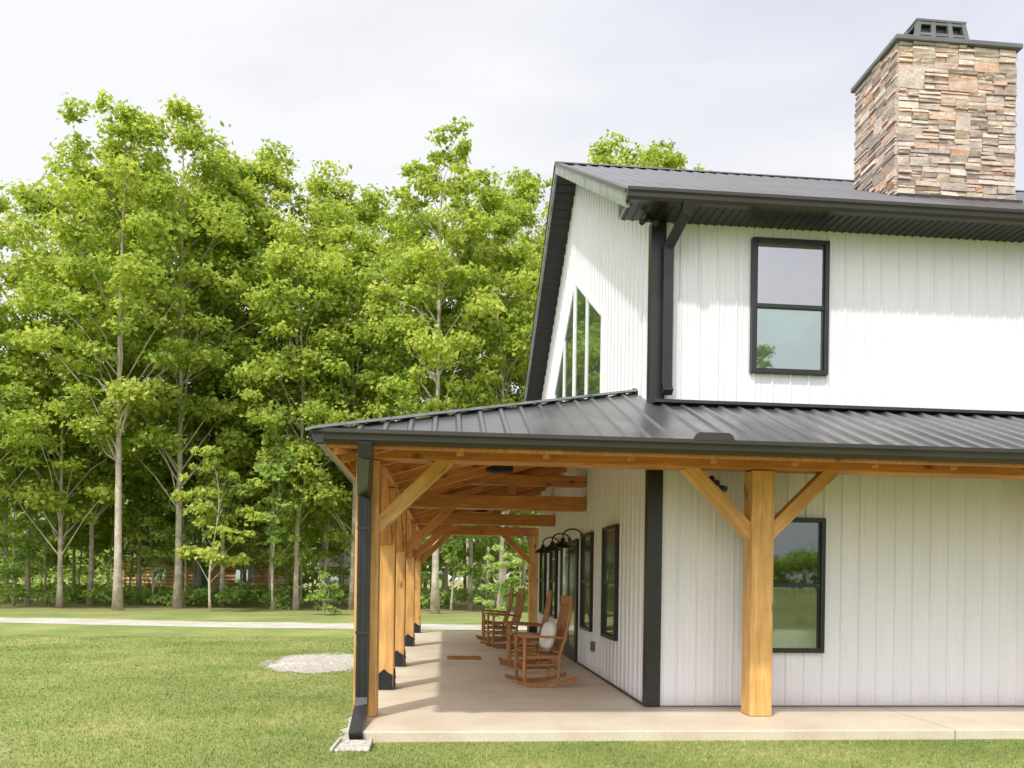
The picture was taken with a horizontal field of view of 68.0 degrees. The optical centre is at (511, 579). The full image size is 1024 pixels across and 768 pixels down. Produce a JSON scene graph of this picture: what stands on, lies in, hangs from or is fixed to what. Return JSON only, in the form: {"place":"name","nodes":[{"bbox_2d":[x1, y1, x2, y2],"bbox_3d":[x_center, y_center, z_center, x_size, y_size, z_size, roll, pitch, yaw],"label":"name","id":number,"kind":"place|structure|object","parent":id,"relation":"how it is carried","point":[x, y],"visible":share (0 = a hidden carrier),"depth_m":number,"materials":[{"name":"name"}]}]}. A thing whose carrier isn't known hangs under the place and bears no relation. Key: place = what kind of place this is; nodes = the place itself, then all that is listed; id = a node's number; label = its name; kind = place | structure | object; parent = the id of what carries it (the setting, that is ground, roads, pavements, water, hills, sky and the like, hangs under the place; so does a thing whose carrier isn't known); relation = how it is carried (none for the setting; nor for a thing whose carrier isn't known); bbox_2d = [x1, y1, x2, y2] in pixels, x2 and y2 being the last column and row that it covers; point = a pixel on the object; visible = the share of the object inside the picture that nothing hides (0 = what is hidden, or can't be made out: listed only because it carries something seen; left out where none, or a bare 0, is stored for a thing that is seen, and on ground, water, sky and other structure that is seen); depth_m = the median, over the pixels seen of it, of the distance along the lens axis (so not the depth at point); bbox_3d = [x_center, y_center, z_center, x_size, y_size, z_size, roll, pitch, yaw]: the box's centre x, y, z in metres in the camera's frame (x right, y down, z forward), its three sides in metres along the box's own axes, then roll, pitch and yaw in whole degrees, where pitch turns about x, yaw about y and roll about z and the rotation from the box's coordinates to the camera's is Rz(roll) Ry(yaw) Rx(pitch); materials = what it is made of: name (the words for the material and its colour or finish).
{"place":"outdoors","nodes":[
{"label":"outdoors","id":0,"kind":"place"},
{"bbox_2d":[0,617,526,629],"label":"road","id":1,"kind":"structure","parent":0,"point":[212,624],"depth_m":24.79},
{"bbox_2d":[0,575,1023,767],"bbox_3d":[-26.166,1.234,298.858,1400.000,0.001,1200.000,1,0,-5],"label":"ground","id":2,"kind":"structure","parent":0,"point":[307,612],"depth_m":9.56,"materials":[{"name":"green plant"}]},
{"bbox_2d":[0,293,22,499],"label":"tree","id":3,"kind":"object","parent":2,"relation":"on","point":[4,347],"visible":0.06,"depth_m":37.79,"materials":[{"name":"green plant"}]},
{"bbox_2d":[0,279,56,498],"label":"tree","id":4,"kind":"object","parent":2,"relation":"on","point":[7,421],"visible":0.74,"depth_m":32.90,"materials":[{"name":"green plant"}]},
{"bbox_2d":[0,352,67,600],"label":"tree","id":5,"kind":"object","parent":2,"relation":"on","point":[2,519],"visible":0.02,"depth_m":40.94,"materials":[{"name":"green plant"}]},
{"bbox_2d":[0,449,72,605],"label":"tree","id":6,"kind":"object","parent":2,"relation":"on","point":[27,544],"visible":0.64,"depth_m":35.67,"materials":[{"name":"green plant"}]},
{"bbox_2d":[0,473,72,573],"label":"tree","id":7,"kind":"object","parent":2,"relation":"on","point":[10,547],"visible":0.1,"depth_m":44.61,"materials":[{"name":"green plant"}]},
{"bbox_2d":[0,446,99,603],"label":"tree","id":8,"kind":"object","parent":2,"relation":"on","point":[47,531],"visible":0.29,"depth_m":38.95,"materials":[{"name":"green plant"}]},
{"bbox_2d":[0,175,116,603],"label":"tree","id":9,"kind":"object","parent":2,"relation":"on","point":[30,201],"visible":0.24,"depth_m":37.27,"materials":[{"name":"green plant"}]},
{"bbox_2d":[0,315,140,607],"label":"tree","id":10,"kind":"object","parent":2,"relation":"on","point":[32,411],"visible":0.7,"depth_m":34.15,"materials":[{"name":"green plant"}]},
{"bbox_2d":[36,351,111,600],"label":"tree","id":11,"kind":"object","parent":2,"relation":"on","point":[73,572],"depth_m":43.89,"materials":[{"name":"green plant"}]},
{"bbox_2d":[32,440,122,600],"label":"tree","id":12,"kind":"object","parent":2,"relation":"on","point":[97,541],"visible":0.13,"depth_m":42.89,"materials":[{"name":"green plant"}]},
{"bbox_2d":[0,158,174,604],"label":"tree","id":13,"kind":"object","parent":2,"relation":"on","point":[20,272],"visible":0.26,"depth_m":36.51,"materials":[{"name":"green plant"}]},
{"bbox_2d":[51,434,148,602],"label":"tree","id":14,"kind":"object","parent":2,"relation":"on","point":[98,548],"visible":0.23,"depth_m":41.14,"materials":[{"name":"green plant"}]},
{"bbox_2d":[4,89,224,610],"bbox_3d":[-16.926,-9.742,32.615,8.493,22.251,8.188,1,0,-5],"label":"tree","id":15,"kind":"object","parent":2,"relation":"on","point":[132,392],"visible":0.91,"depth_m":32.08,"materials":[{"name":"green plant"}]},
{"bbox_2d":[84,491,172,589],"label":"tree","id":16,"kind":"object","parent":2,"relation":"on","point":[130,572],"visible":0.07,"depth_m":45.95,"materials":[{"name":"green plant"}]},
{"bbox_2d":[103,373,164,529],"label":"tree","id":17,"kind":"object","parent":2,"relation":"on","point":[146,481],"visible":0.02,"depth_m":46.02,"materials":[{"name":"green plant"}]},
{"bbox_2d":[45,145,226,602],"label":"tree","id":18,"kind":"object","parent":2,"relation":"on","point":[139,571],"visible":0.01,"depth_m":41.72,"materials":[{"name":"green plant"}]},
{"bbox_2d":[86,443,188,603],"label":"tree","id":19,"kind":"object","parent":2,"relation":"on","point":[131,528],"visible":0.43,"depth_m":39.03,"materials":[{"name":"green plant"}]},
{"bbox_2d":[125,448,231,605],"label":"tree","id":20,"kind":"object","parent":2,"relation":"on","point":[167,534],"visible":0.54,"depth_m":38.20,"materials":[{"name":"green plant"}]},
{"bbox_2d":[70,93,295,607],"bbox_3d":[-15.586,-10.606,35.787,9.560,24.016,9.382,1,0,29],"label":"tree","id":21,"kind":"object","parent":2,"relation":"on","point":[206,207],"visible":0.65,"depth_m":35.10,"materials":[{"name":"green plant"}]},
{"bbox_2d":[147,375,230,601],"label":"tree","id":22,"kind":"object","parent":2,"relation":"on","point":[194,568],"visible":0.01,"depth_m":44.94,"materials":[{"name":"green plant"}]},
{"bbox_2d":[127,169,281,588],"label":"tree","id":23,"kind":"object","parent":2,"relation":"on","point":[169,515],"visible":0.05,"depth_m":43.38,"materials":[{"name":"green plant"}]},
{"bbox_2d":[161,480,248,589],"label":"tree","id":24,"kind":"object","parent":2,"relation":"on","point":[169,562],"visible":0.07,"depth_m":46.38,"materials":[{"name":"green plant"}]},
{"bbox_2d":[122,543,293,598],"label":"log cabin","id":25,"kind":"object","parent":2,"relation":"on","point":[232,575],"visible":0.23,"depth_m":52.67,"materials":[{"name":"brown wood"}]},
{"bbox_2d":[154,568,166,581],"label":"window","id":26,"kind":"structure","parent":25,"relation":"in","point":[162,577],"depth_m":52.40,"materials":[{"name":"clear glass"}]},
{"bbox_2d":[196,567,206,587],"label":"door","id":27,"kind":"structure","parent":25,"relation":"in","point":[203,579],"depth_m":52.66,"materials":[{"name":"green paint"}]},
{"bbox_2d":[235,569,247,582],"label":"window","id":28,"kind":"structure","parent":25,"relation":"in","point":[237,572],"depth_m":52.88,"materials":[{"name":"clear glass"}]},
{"bbox_2d":[124,149,314,605],"bbox_3d":[-14.886,-10.036,39.131,10.148,22.895,9.669,1,0,-5],"label":"tree","id":29,"kind":"object","parent":2,"relation":"on","point":[224,458],"visible":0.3,"depth_m":37.81,"materials":[{"name":"green plant"}]},
{"bbox_2d":[170,445,275,611],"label":"tree","id":30,"kind":"object","parent":2,"relation":"on","point":[198,493],"visible":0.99,"depth_m":32.98,"materials":[{"name":"green plant"}]},
{"bbox_2d":[168,227,306,597],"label":"tree","id":31,"kind":"object","parent":2,"relation":"on","point":[252,527],"visible":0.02,"depth_m":44.13,"materials":[{"name":"green plant"}]},
{"bbox_2d":[195,429,290,603],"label":"tree","id":32,"kind":"object","parent":2,"relation":"on","point":[254,551],"visible":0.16,"depth_m":41.10,"materials":[{"name":"green plant"}]},
{"bbox_2d":[170,138,356,605],"bbox_3d":[-12.459,-10.595,39.428,9.700,24.082,10.564,1,0,-5],"label":"tree","id":33,"kind":"object","parent":2,"relation":"on","point":[271,172],"visible":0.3,"depth_m":38.39,"materials":[{"name":"green plant"}]},
{"bbox_2d":[0,499,527,609],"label":"undergrowth","id":34,"kind":"object","parent":2,"relation":"on","point":[233,594],"visible":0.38,"depth_m":40.38,"materials":[{"name":"green plant"}]},
{"bbox_2d":[237,434,294,602],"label":"tree","id":35,"kind":"object","parent":2,"relation":"on","point":[252,575],"depth_m":44.95,"materials":[{"name":"green plant"}]},
{"bbox_2d":[0,434,538,592],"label":"woods","id":36,"kind":"object","parent":2,"relation":"on","point":[309,571],"depth_m":62.24,"materials":[{"name":"green plant"}]},
{"bbox_2d":[228,420,314,610],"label":"tree","id":37,"kind":"object","parent":2,"relation":"on","point":[273,471],"visible":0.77,"depth_m":34.23,"materials":[{"name":"green plant"}]},
{"bbox_2d":[250,401,306,600],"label":"tree","id":38,"kind":"object","parent":2,"relation":"on","point":[286,581],"depth_m":45.92,"materials":[{"name":"green plant"}]},
{"bbox_2d":[240,492,319,585],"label":"tree","id":39,"kind":"object","parent":2,"relation":"on","point":[306,523],"visible":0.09,"depth_m":46.95,"materials":[{"name":"green plant"}]},
{"bbox_2d":[197,210,379,609],"bbox_3d":[-10.282,-7.596,36.020,7.871,18.149,7.381,1,0,-42],"label":"tree","id":40,"kind":"object","parent":2,"relation":"on","point":[272,273],"visible":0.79,"depth_m":34.66,"materials":[{"name":"green plant"}]},
{"bbox_2d":[244,464,342,605],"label":"tree","id":41,"kind":"object","parent":2,"relation":"on","point":[315,532],"visible":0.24,"depth_m":40.68,"materials":[{"name":"green plant"}]},
{"bbox_2d":[268,654,352,672],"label":"gravel patch","id":42,"kind":"structure","parent":2,"relation":"on","point":[317,667],"depth_m":13.85,"materials":[{"name":"grey gravel"}]},
{"bbox_2d":[259,653,353,672],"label":"gravel stones","id":43,"kind":"object","parent":42,"relation":"on","point":[322,665],"visible":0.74,"depth_m":13.88,"materials":[{"name":"grey gravel"}]},
{"bbox_2d":[226,160,395,605],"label":"tree","id":44,"kind":"object","parent":2,"relation":"on","point":[319,187],"visible":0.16,"depth_m":40.32,"materials":[{"name":"green plant"}]},
{"bbox_2d":[274,444,353,604],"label":"tree","id":45,"kind":"object","parent":2,"relation":"on","point":[337,536],"visible":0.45,"depth_m":37.33,"materials":[{"name":"green plant"}]},
{"bbox_2d":[304,570,343,614],"bbox_3d":[-7.784,0.571,31.672,1.453,1.890,1.528,1,0,34],"label":"shrub","id":46,"kind":"object","parent":2,"relation":"on","point":[324,595],"visible":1,"depth_m":31.50,"materials":[{"name":"green plant"}]},
{"bbox_2d":[309,478,352,603],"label":"tree","id":47,"kind":"object","parent":2,"relation":"on","point":[333,551],"visible":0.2,"depth_m":44.03,"materials":[{"name":"green plant"}]},
{"bbox_2d":[312,530,350,598],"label":"white house","id":48,"kind":"structure","parent":2,"relation":"on","point":[330,581],"depth_m":54.09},
{"bbox_2d":[330,567,343,584],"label":"window","id":49,"kind":"structure","parent":48,"relation":"in","point":[332,578],"depth_m":54.05,"materials":[{"name":"clear glass"}]},
{"bbox_2d":[234,223,431,609],"bbox_3d":[-8.200,-7.787,36.760,8.783,18.592,8.139,1,0,-5],"label":"tree","id":50,"kind":"object","parent":2,"relation":"on","point":[355,258],"visible":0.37,"depth_m":35.25,"materials":[{"name":"green plant"}]},
{"bbox_2d":[298,403,373,600],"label":"tree","id":51,"kind":"object","parent":2,"relation":"on","point":[339,581],"depth_m":46.89,"materials":[{"name":"green plant"}]},
{"bbox_2d":[339,713,351,739],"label":"gravel verge","id":52,"kind":"structure","parent":2,"relation":"on","point":[347,728],"depth_m":7.86,"materials":[{"name":"grey gravel"}]},
{"bbox_2d":[335,725,349,740],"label":"gravel pebbles","id":53,"kind":"object","parent":52,"relation":"on","point":[345,734],"visible":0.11,"depth_m":7.64,"materials":[{"name":"grey gravel"}]},
{"bbox_2d":[330,737,372,751],"bbox_3d":[-1.495,1.544,7.089,0.359,0.070,0.340,1,0,-5],"label":"splash block","id":54,"kind":"object","parent":2,"relation":"on","point":[340,744],"depth_m":7.05,"materials":[{"name":"white concrete"}]},
{"bbox_2d":[313,183,441,517],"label":"tree","id":55,"kind":"object","parent":2,"relation":"on","point":[370,216],"visible":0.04,"depth_m":43.01,"materials":[{"name":"green plant"}]},
{"bbox_2d":[318,200,489,419],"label":"tree","id":56,"kind":"object","parent":2,"relation":"on","point":[388,221],"visible":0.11,"depth_m":38.46,"materials":[{"name":"green plant"}]},
{"bbox_2d":[352,116,507,613],"bbox_3d":[-3.715,-9.296,34.122,6.247,21.727,8.134,1,0,-34],"label":"tree","id":57,"kind":"object","parent":2,"relation":"on","point":[421,258],"visible":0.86,"depth_m":33.16,"materials":[{"name":"green plant"}]},
{"bbox_2d":[421,525,499,610],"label":"tree","id":58,"kind":"object","parent":2,"relation":"on","point":[450,547],"visible":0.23,"depth_m":36.64,"materials":[{"name":"green plant"}]},
{"bbox_2d":[388,166,540,609],"bbox_3d":[-2.283,-9.826,38.700,8.130,22.831,8.384,1,0,-5],"label":"tree","id":59,"kind":"object","parent":2,"relation":"on","point":[488,196],"visible":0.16,"depth_m":38.11,"materials":[{"name":"green plant"}]},
{"bbox_2d":[441,364,492,604],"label":"tree","id":60,"kind":"object","parent":2,"relation":"on","point":[446,574],"visible":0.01,"depth_m":44.94,"materials":[{"name":"green plant"}]},
{"bbox_2d":[443,363,512,604],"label":"tree","id":61,"kind":"object","parent":2,"relation":"on","point":[479,579],"visible":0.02,"depth_m":46.91,"materials":[{"name":"green plant"}]},
{"bbox_2d":[416,209,542,607],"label":"tree","id":62,"kind":"object","parent":2,"relation":"on","point":[497,340],"visible":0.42,"depth_m":34.98,"materials":[{"name":"green plant"}]},
{"bbox_2d":[442,511,532,608],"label":"tree","id":63,"kind":"object","parent":2,"relation":"on","point":[481,552],"visible":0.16,"depth_m":39.67,"materials":[{"name":"green plant"}]},
{"bbox_2d":[474,544,525,620],"bbox_3d":[-0.373,0.216,25.572,2.077,2.802,1.496,1,0,-42],"label":"shrub","id":64,"kind":"object","parent":2,"relation":"on","point":[504,587],"visible":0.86,"depth_m":25.42,"materials":[{"name":"green plant"}]},
{"bbox_2d":[448,166,551,607],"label":"tree","id":65,"kind":"object","parent":2,"relation":"on","point":[525,187],"visible":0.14,"depth_m":42.65,"materials":[{"name":"green plant"}]},
{"bbox_2d":[505,226,545,511],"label":"tree","id":66,"kind":"object","parent":2,"relation":"on","point":[519,308],"depth_m":45.63,"materials":[{"name":"green plant"}]},
{"bbox_2d":[518,129,659,300],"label":"tree","id":67,"kind":"object","parent":2,"relation":"on","point":[603,155],"visible":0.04,"depth_m":38.86,"materials":[{"name":"green plant"}]},
{"bbox_2d":[305,18,1023,739],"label":"farmhouse","id":68,"kind":"object","parent":2,"relation":"on","point":[835,368],"visible":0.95,"depth_m":9.28,"materials":[{"name":"white"}]},
{"bbox_2d":[471,510,487,512],"bbox_3d":[-0.800,-1.732,18.599,0.400,0.200,0.240,1,0,-5],"label":"ceiling light","id":69,"kind":"object","parent":68,"relation":"attached to","point":[480,511],"visible":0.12,"depth_m":18.49,"materials":[{"name":"black metal"}]},
{"bbox_2d":[486,465,512,473],"bbox_3d":[-0.190,-1.723,11.626,0.400,0.200,0.240,1,0,-5],"label":"ceiling light","id":70,"kind":"object","parent":68,"relation":"attached to","point":[495,469],"visible":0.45,"depth_m":11.52,"materials":[{"name":"black metal"}]},
{"bbox_2d":[539,547,546,614],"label":"window","id":71,"kind":"structure","parent":68,"relation":"in","point":[543,556],"depth_m":18.68,"materials":[{"name":"glass"}]},
{"bbox_2d":[534,537,558,552],"bbox_3d":[0.724,-0.732,16.153,0.518,0.344,0.368,1,0,-28],"label":"wall lamp","id":72,"kind":"object","parent":68,"relation":"attached to","point":[540,550],"visible":0.74,"depth_m":16.09,"materials":[{"name":"black metal"}]},
{"bbox_2d":[549,543,557,618],"bbox_3d":[0.914,0.038,16.804,0.070,1.630,0.920,1,0,-5],"label":"window","id":73,"kind":"structure","parent":68,"relation":"in","point":[553,556],"depth_m":16.67,"materials":[{"name":"black glass"}]},
{"bbox_2d":[543,533,569,550],"bbox_3d":[0.846,-0.730,14.759,0.518,0.344,0.368,1,0,-28],"label":"wall lamp","id":74,"kind":"object","parent":68,"relation":"attached to","point":[549,547],"visible":0.88,"depth_m":14.69,"materials":[{"name":"black metal"}]},
{"bbox_2d":[554,345,563,401],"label":"window","id":75,"kind":"structure","parent":68,"relation":"in","point":[559,390],"depth_m":16.17,"materials":[{"name":"clear glass"}]},
{"bbox_2d":[553,528,581,547],"bbox_3d":[0.964,-0.729,13.414,0.518,0.344,0.368,1,0,-28],"label":"wall lamp","id":76,"kind":"object","parent":68,"relation":"attached to","point":[562,543],"visible":0.91,"depth_m":13.35,"materials":[{"name":"black metal"}]},
{"bbox_2d":[563,289,574,401],"bbox_3d":[1.133,-4.148,15.111,0.030,2.867,1.120,1,0,-5],"label":"window","id":77,"kind":"structure","parent":68,"relation":"in","point":[569,341],"depth_m":15.01,"materials":[{"name":"clear glass"}]},
{"bbox_2d":[559,539,578,662],"bbox_3d":[1.097,0.390,14.762,0.050,2.250,1.980,1,0,-5],"label":"door","id":78,"kind":"structure","parent":68,"relation":"in","point":[569,557],"depth_m":14.33,"materials":[{"name":"glass"}]},
{"bbox_2d":[574,283,587,398],"bbox_3d":[1.247,-4.158,13.816,0.030,2.890,1.160,1,0,-5],"label":"window","id":79,"kind":"structure","parent":68,"relation":"in","point":[580,296],"depth_m":13.87,"materials":[{"name":"clear glass"}]},
{"bbox_2d":[579,532,593,631],"bbox_3d":[1.262,0.043,12.819,0.070,1.630,0.920,1,0,-5],"label":"window","id":80,"kind":"structure","parent":68,"relation":"in","point":[587,539],"depth_m":12.83,"materials":[{"name":"glass"}]},
{"bbox_2d":[586,297,602,398],"bbox_3d":[1.354,-3.794,12.526,0.030,2.165,1.270,1,0,-5],"label":"window","id":81,"kind":"structure","parent":68,"relation":"in","point":[594,331],"depth_m":12.55,"materials":[{"name":"clear glass"}]},
{"bbox_2d":[600,524,619,640],"bbox_3d":[1.420,0.045,11.016,0.070,1.630,0.920,1,0,-5],"label":"window","id":82,"kind":"structure","parent":68,"relation":"in","point":[610,534],"depth_m":11.00,"materials":[{"name":"glass"}]},
{"bbox_2d":[639,216,658,226],"bbox_3d":[1.593,-4.182,8.885,0.227,0.128,0.143,1,0,-5],"label":"floodlight","id":83,"kind":"object","parent":68,"relation":"attached to","point":[647,219],"visible":1,"depth_m":8.85,"materials":[{"name":"black metal"}]},
{"bbox_2d":[709,475,727,491],"bbox_3d":[2.435,-1.128,9.019,0.238,0.191,0.152,1,0,-5],"label":"wall lamp","id":84,"kind":"object","parent":68,"relation":"attached to","point":[723,488],"visible":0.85,"depth_m":8.98,"materials":[{"name":"black metal"}]},
{"bbox_2d":[749,237,829,375],"bbox_3d":[3.351,-3.283,9.158,0.960,1.620,0.070,1,0,-5],"label":"window","id":85,"kind":"structure","parent":68,"relation":"in","point":[790,284],"depth_m":9.16,"materials":[{"name":"glass"}]},
{"bbox_2d":[772,517,825,652],"bbox_3d":[3.304,0.071,9.158,0.960,1.630,0.070,1,0,-5],"label":"window","id":86,"kind":"structure","parent":68,"relation":"in","point":[821,543],"depth_m":9.16,"materials":[{"name":"black metal"}]},
{"bbox_2d":[637,138,711,170],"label":"tree","id":87,"kind":"object","parent":2,"relation":"on","point":[669,159],"visible":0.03,"depth_m":40.98,"materials":[{"name":"green plant"}]},
{"bbox_2d":[0,0,1023,579],"label":"sky","id":88,"kind":"structure","parent":0,"point":[739,86],"materials":[{"name":"white"}]},
{"bbox_2d":[363,631,1023,741],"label":"patio","id":89,"kind":"structure","parent":0,"point":[435,695],"depth_m":8.54,"materials":[{"name":"concrete"}]},
{"bbox_2d":[447,656,480,659],"bbox_3d":[-0.911,1.475,14.302,0.620,0.023,0.550,1,0,-5],"label":"doormat","id":90,"kind":"object","parent":89,"relation":"on","point":[463,658],"visible":1,"depth_m":14.11,"materials":[{"name":"brown fabric"}]},
{"bbox_2d":[476,587,513,641],"bbox_3d":[-0.384,0.843,18.338,0.935,1.297,0.704,1,0,-6],"label":"rocking chair","id":91,"kind":"object","parent":89,"relation":"on","point":[484,621],"visible":0.8,"depth_m":18.08,"materials":[{"name":"brown wood"}]},
{"bbox_2d":[480,588,527,648],"bbox_3d":[-0.167,0.846,16.654,0.935,1.297,0.704,1,0,-13],"label":"rocking chair","id":92,"kind":"object","parent":89,"relation":"on","point":[518,610],"visible":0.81,"depth_m":16.55,"materials":[{"name":"brown wood"}]},
{"bbox_2d":[498,590,555,667],"bbox_3d":[0.258,0.840,13.072,0.952,1.320,0.717,1,0,-3],"label":"rocking chair","id":93,"kind":"object","parent":89,"relation":"on","point":[508,661],"visible":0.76,"depth_m":12.80,"materials":[{"name":"brown wood"}]},
{"bbox_2d":[505,595,576,687],"bbox_3d":[0.412,0.866,10.831,0.918,1.273,0.691,1,0,-11],"label":"rocking chair","id":94,"kind":"object","parent":89,"relation":"on","point":[564,617],"visible":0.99,"depth_m":10.70,"materials":[{"name":"brown wood"}]},
{"bbox_2d":[539,621,556,648],"bbox_3d":[0.511,0.797,10.787,0.170,0.400,0.440,15,-3,-11],"label":"pillow","id":95,"kind":"object","parent":94,"relation":"on","point":[549,628],"visible":0.88,"depth_m":10.62,"materials":[{"name":"fabric"}]},
{"bbox_2d":[772,629,815,647],"bbox_3d":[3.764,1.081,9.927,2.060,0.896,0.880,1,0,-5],"label":"window pane","id":96,"kind":"structure","parent":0,"point":[794,638],"depth_m":9.47,"materials":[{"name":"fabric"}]}
]}

